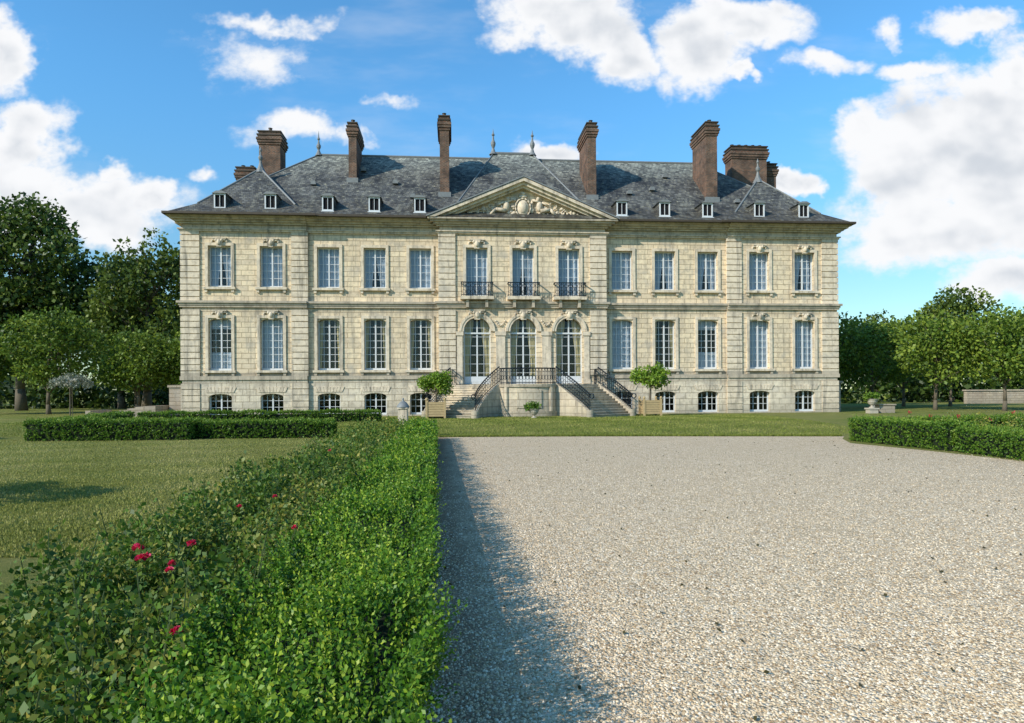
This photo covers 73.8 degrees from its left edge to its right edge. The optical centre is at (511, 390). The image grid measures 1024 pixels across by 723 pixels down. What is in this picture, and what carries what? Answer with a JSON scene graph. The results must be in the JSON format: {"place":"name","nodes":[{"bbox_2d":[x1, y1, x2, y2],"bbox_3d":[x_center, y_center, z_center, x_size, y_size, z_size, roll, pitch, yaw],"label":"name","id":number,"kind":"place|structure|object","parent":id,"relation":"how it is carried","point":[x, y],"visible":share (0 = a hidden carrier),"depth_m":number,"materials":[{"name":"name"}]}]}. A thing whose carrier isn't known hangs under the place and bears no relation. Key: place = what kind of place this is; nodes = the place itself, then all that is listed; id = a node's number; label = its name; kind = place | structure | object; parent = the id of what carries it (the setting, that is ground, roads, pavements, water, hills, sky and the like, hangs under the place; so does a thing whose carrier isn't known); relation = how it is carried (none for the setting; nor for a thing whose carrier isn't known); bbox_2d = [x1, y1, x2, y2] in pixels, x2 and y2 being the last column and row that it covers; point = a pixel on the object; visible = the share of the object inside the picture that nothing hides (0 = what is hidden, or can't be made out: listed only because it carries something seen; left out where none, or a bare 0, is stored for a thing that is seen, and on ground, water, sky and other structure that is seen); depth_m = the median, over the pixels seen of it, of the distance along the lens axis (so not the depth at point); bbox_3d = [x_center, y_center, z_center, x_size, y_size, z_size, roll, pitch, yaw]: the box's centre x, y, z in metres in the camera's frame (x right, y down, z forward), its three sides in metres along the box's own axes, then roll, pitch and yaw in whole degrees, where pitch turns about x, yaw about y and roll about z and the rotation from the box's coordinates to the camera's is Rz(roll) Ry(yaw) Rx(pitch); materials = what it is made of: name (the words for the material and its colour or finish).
{"place":"outdoors","nodes":[
{"label":"outdoors","id":0,"kind":"place"},
{"bbox_2d":[0,388,1023,648],"bbox_3d":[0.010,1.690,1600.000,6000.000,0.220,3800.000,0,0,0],"label":"ground","id":1,"kind":"structure","parent":0,"point":[838,418],"depth_m":22.04,"materials":[{"name":"green plant"}]},
{"bbox_2d":[0,329,29,384],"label":"clipped lime tree","id":2,"kind":"object","parent":1,"relation":"on","point":[5,371],"visible":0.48,"depth_m":53.36,"materials":[{"name":"green plant"}]},
{"bbox_2d":[0,305,106,413],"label":"clipped lime tree","id":3,"kind":"object","parent":1,"relation":"on","point":[55,340],"visible":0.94,"depth_m":50.75,"materials":[{"name":"green plant"}]},
{"bbox_2d":[0,191,115,410],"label":"lime tree","id":4,"kind":"object","parent":1,"relation":"on","point":[20,289],"visible":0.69,"depth_m":62.40,"materials":[{"name":"green plant"}]},
{"bbox_2d":[47,372,94,416],"bbox_3d":[-26.988,0.295,41.979,2.419,2.930,2.411,0,0,44],"label":"weeping standard rose","id":5,"kind":"object","parent":1,"relation":"on","point":[68,381],"visible":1,"depth_m":41.89,"materials":[{"name":"grey plant"}]},
{"bbox_2d":[50,410,134,422],"bbox_3d":[-19.141,1.475,30.744,1.414,1.059,6.799,0,0,-4],"label":"clipped box hedge","id":6,"kind":"object","parent":1,"relation":"on","point":[120,414],"visible":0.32,"depth_m":31.96,"materials":[{"name":"green plant"}]},
{"bbox_2d":[22,415,203,441],"bbox_3d":[-15.391,1.452,26.504,6.340,1.079,1.624,0,0,-2],"label":"clipped box hedge","id":7,"kind":"object","parent":1,"relation":"on","point":[81,428],"visible":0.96,"depth_m":25.88,"materials":[{"name":"green plant"}]},
{"bbox_2d":[64,259,171,408],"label":"lime tree","id":8,"kind":"object","parent":1,"relation":"on","point":[121,402],"visible":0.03,"depth_m":69.61,"materials":[{"name":"green plant"}]},
{"bbox_2d":[86,329,166,407],"bbox_3d":[-33.085,-1.764,59.711,7.742,7.343,6.302,0,0,0],"label":"clipped lime tree","id":9,"kind":"object","parent":1,"relation":"on","point":[108,384],"visible":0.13,"depth_m":58.64,"materials":[{"name":"green plant"}]},
{"bbox_2d":[79,227,181,406],"bbox_3d":[-33.391,-6.544,62.232,10.517,16.940,8.715,0,0,0],"label":"lime tree","id":10,"kind":"object","parent":1,"relation":"on","point":[149,271],"visible":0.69,"depth_m":60.46,"materials":[{"name":"green plant"}]},
{"bbox_2d":[85,385,181,417],"bbox_3d":[-23.584,0.940,43.156,5.020,2.600,2.880,0,0,-5],"label":"masonry","id":11,"kind":"object","parent":1,"relation":"on","point":[175,395],"visible":0.28,"depth_m":43.64,"materials":[{"name":"stone"}]},
{"bbox_2d":[91,325,177,406],"bbox_3d":[-29.536,-1.608,53.834,6.255,6.991,6.072,0,0,0],"label":"clipped lime tree","id":12,"kind":"object","parent":1,"relation":"on","point":[133,373],"visible":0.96,"depth_m":52.97,"materials":[{"name":"green plant"}]},
{"bbox_2d":[155,327,181,386],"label":"clipped lime tree","id":13,"kind":"object","parent":1,"relation":"on","point":[177,370],"visible":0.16,"depth_m":53.91,"materials":[{"name":"green plant"}]},
{"bbox_2d":[0,438,337,557],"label":"grass","id":14,"kind":"structure","parent":1,"relation":"on","point":[13,549],"depth_m":13.04,"materials":[{"name":"green plant"}]},
{"bbox_2d":[0,416,397,436],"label":"grass","id":15,"kind":"structure","parent":1,"relation":"on","point":[20,423],"depth_m":32.30,"materials":[{"name":"green plant"}]},
{"bbox_2d":[0,414,408,722],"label":"rose bed","id":16,"kind":"object","parent":1,"relation":"on","point":[98,616],"visible":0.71,"depth_m":4.04,"materials":[{"name":"green plant"}]},
{"bbox_2d":[137,408,381,422],"bbox_3d":[-12.991,1.326,35.501,12.337,0.865,1.212,0,0,-5],"label":"clipped box hedge","id":17,"kind":"object","parent":1,"relation":"on","point":[350,415],"visible":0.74,"depth_m":35.24,"materials":[{"name":"green plant"}]},
{"bbox_2d":[190,416,337,438],"bbox_3d":[-9.890,1.478,27.241,5.724,0.951,1.596,0,0,0],"label":"clipped box hedge","id":18,"kind":"object","parent":1,"relation":"on","point":[246,427],"visible":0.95,"depth_m":26.70,"materials":[{"name":"green plant"}]},
{"bbox_2d":[79,414,467,722],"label":"boxwood hedge","id":19,"kind":"object","parent":1,"relation":"on","point":[347,627],"visible":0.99,"depth_m":3.19,"materials":[{"name":"green plant"}]},
{"bbox_2d":[397,398,408,423],"bbox_3d":[-4.244,1.070,26.600,0.500,1.610,0.487,0,0,0],"label":"stone bollard","id":20,"kind":"object","parent":1,"relation":"on","point":[402,406],"visible":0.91,"depth_m":26.43,"materials":[{"name":"stone"}]},
{"bbox_2d":[416,370,453,417],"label":"orange tree in tub","id":21,"kind":"object","parent":1,"relation":"on","point":[441,381],"visible":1,"depth_m":39.22,"materials":[{"name":"brown wood"}]},
{"bbox_2d":[161,113,855,415],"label":"chateau","id":22,"kind":"structure","parent":1,"relation":"on","point":[354,279],"depth_m":44.99,"materials":[{"name":"stone"}]},
{"bbox_2d":[210,247,812,414],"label":"window frames","id":23,"kind":"structure","parent":22,"relation":"in","point":[467,380],"depth_m":44.77,"materials":[{"name":"paint"}]},
{"bbox_2d":[0,308,1023,408],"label":"woodland","id":24,"kind":"object","parent":1,"relation":"on","point":[916,389],"visible":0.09,"depth_m":74.97,"materials":[{"name":"green plant"}]},
{"bbox_2d":[421,366,635,418],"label":"entrance staircase","id":25,"kind":"structure","parent":1,"relation":"on","point":[577,399],"depth_m":41.58,"materials":[{"name":"stone"}]},
{"bbox_2d":[524,401,541,417],"bbox_3d":[1.177,1.060,39.411,1.075,1.025,0.838,0,0,0],"label":"planted urn","id":26,"kind":"object","parent":1,"relation":"on","point":[532,407],"visible":0.98,"depth_m":39.25,"materials":[{"name":"stone"}]},
{"bbox_2d":[285,414,850,437],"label":"grass","id":27,"kind":"structure","parent":1,"relation":"on","point":[759,418],"depth_m":32.42,"materials":[{"name":"green plant"}]},
{"bbox_2d":[438,434,842,436],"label":"lawn edge grass","id":28,"kind":"structure","parent":1,"relation":"on","point":[548,435],"depth_m":26.54,"materials":[{"name":"green plant"}]},
{"bbox_2d":[629,361,671,415],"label":"orange tree in tub","id":29,"kind":"object","parent":1,"relation":"on","point":[656,376],"visible":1,"depth_m":41.56,"materials":[{"name":"brown wood"}]},
{"bbox_2d":[433,438,1023,722],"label":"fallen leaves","id":30,"kind":"object","parent":1,"relation":"on","point":[765,671],"visible":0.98,"depth_m":6.66,"materials":[{"name":"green plant"}]},
{"bbox_2d":[837,381,842,411],"bbox_3d":[22.580,0.636,49.282,0.740,2.660,3.400,0,0,-5],"label":"masonry","id":31,"kind":"object","parent":1,"relation":"on","point":[839,391],"visible":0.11,"depth_m":47.70,"materials":[{"name":"stone"}]},
{"bbox_2d":[837,312,878,391],"bbox_3d":[26.856,-2.490,56.921,6.594,8.079,5.752,0,0,0],"label":"clipped lime tree","id":32,"kind":"object","parent":1,"relation":"on","point":[849,370],"visible":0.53,"depth_m":55.64,"materials":[{"name":"green plant"}]},
{"bbox_2d":[862,391,880,412],"bbox_3d":[23.180,0.772,43.966,1.218,1.540,0.870,0,0,-19],"label":"stone urn","id":33,"kind":"object","parent":1,"relation":"on","point":[872,397],"visible":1,"depth_m":43.81,"materials":[{"name":"beige stone"}]},
{"bbox_2d":[838,318,913,405],"bbox_3d":[30.482,-2.378,57.972,6.438,7.817,5.908,0,0,0],"label":"clipped lime tree","id":34,"kind":"object","parent":1,"relation":"on","point":[873,327],"visible":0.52,"depth_m":57.11,"materials":[{"name":"green plant"}]},
{"bbox_2d":[857,308,901,400],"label":"lime tree","id":35,"kind":"object","parent":1,"relation":"on","point":[875,317],"visible":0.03,"depth_m":87.48,"materials":[{"name":"green plant"}]},
{"bbox_2d":[875,404,895,412],"bbox_3d":[24.308,1.196,44.500,1.120,0.680,0.720,0,0,0],"label":"stone bench","id":36,"kind":"object","parent":1,"relation":"on","point":[887,408],"visible":0.75,"depth_m":44.20,"materials":[{"name":"beige stone"}]},
{"bbox_2d":[868,316,938,406],"bbox_3d":[34.269,-2.594,59.539,6.690,8.202,5.608,0,0,0],"label":"clipped lime tree","id":37,"kind":"object","parent":1,"relation":"on","point":[903,386],"visible":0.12,"depth_m":59.50,"materials":[{"name":"green plant"}]},
{"bbox_2d":[846,415,977,450],"bbox_3d":[12.581,1.298,21.704,1.244,1.054,4.554,0,0,-10],"label":"clipped box hedge","id":38,"kind":"object","parent":1,"relation":"on","point":[926,434],"visible":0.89,"depth_m":21.14,"materials":[{"name":"green plant"}]},
{"bbox_2d":[882,309,984,409],"bbox_3d":[30.790,-2.291,49.965,6.124,7.633,5.759,0,0,0],"label":"clipped lime tree","id":39,"kind":"object","parent":1,"relation":"on","point":[945,338],"visible":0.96,"depth_m":48.97,"materials":[{"name":"green plant"}]},
{"bbox_2d":[851,412,1023,430],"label":"clipped box hedge","id":40,"kind":"object","parent":1,"relation":"on","point":[971,417],"visible":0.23,"depth_m":24.52,"materials":[{"name":"green plant"}]},
{"bbox_2d":[920,320,991,405],"bbox_3d":[38.602,-2.412,59.974,6.204,7.789,5.807,0,0,0],"label":"clipped lime tree","id":41,"kind":"object","parent":1,"relation":"on","point":[949,386],"visible":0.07,"depth_m":59.11,"materials":[{"name":"green plant"}]},
{"bbox_2d":[888,410,1023,433],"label":"rose shrubs","id":42,"kind":"object","parent":1,"relation":"on","point":[1005,422],"visible":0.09,"depth_m":22.50,"materials":[{"name":"green plant"}]},
{"bbox_2d":[914,283,1002,399],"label":"lime tree","id":43,"kind":"object","parent":1,"relation":"on","point":[953,304],"visible":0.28,"depth_m":82.97,"materials":[{"name":"green plant"}]},
{"bbox_2d":[953,423,1023,459],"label":"clipped box hedge","id":44,"kind":"object","parent":1,"relation":"on","point":[996,441],"visible":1,"depth_m":18.08,"materials":[{"name":"green plant"}]},
{"bbox_2d":[955,303,1023,410],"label":"clipped lime tree","id":45,"kind":"object","parent":1,"relation":"on","point":[1003,339],"visible":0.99,"depth_m":46.24,"materials":[{"name":"green plant"}]},
{"bbox_2d":[962,389,1023,403],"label":"masonry","id":46,"kind":"object","parent":1,"relation":"on","point":[1014,396],"visible":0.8,"depth_m":69.00,"materials":[{"name":"stone"}]},
{"bbox_2d":[995,312,1023,382],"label":"clipped lime tree","id":47,"kind":"object","parent":1,"relation":"on","point":[1009,347],"visible":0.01,"depth_m":50.00,"materials":[{"name":"green plant"}]},
{"bbox_2d":[0,0,1023,392],"label":"sky","id":48,"kind":"structure","parent":0,"point":[902,121],"materials":[{"name":"blue"}]},
{"bbox_2d":[423,436,1023,722],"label":"gravel","id":49,"kind":"structure","parent":0,"point":[767,449],"depth_m":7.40,"materials":[{"name":"beige gravel"}]}
]}

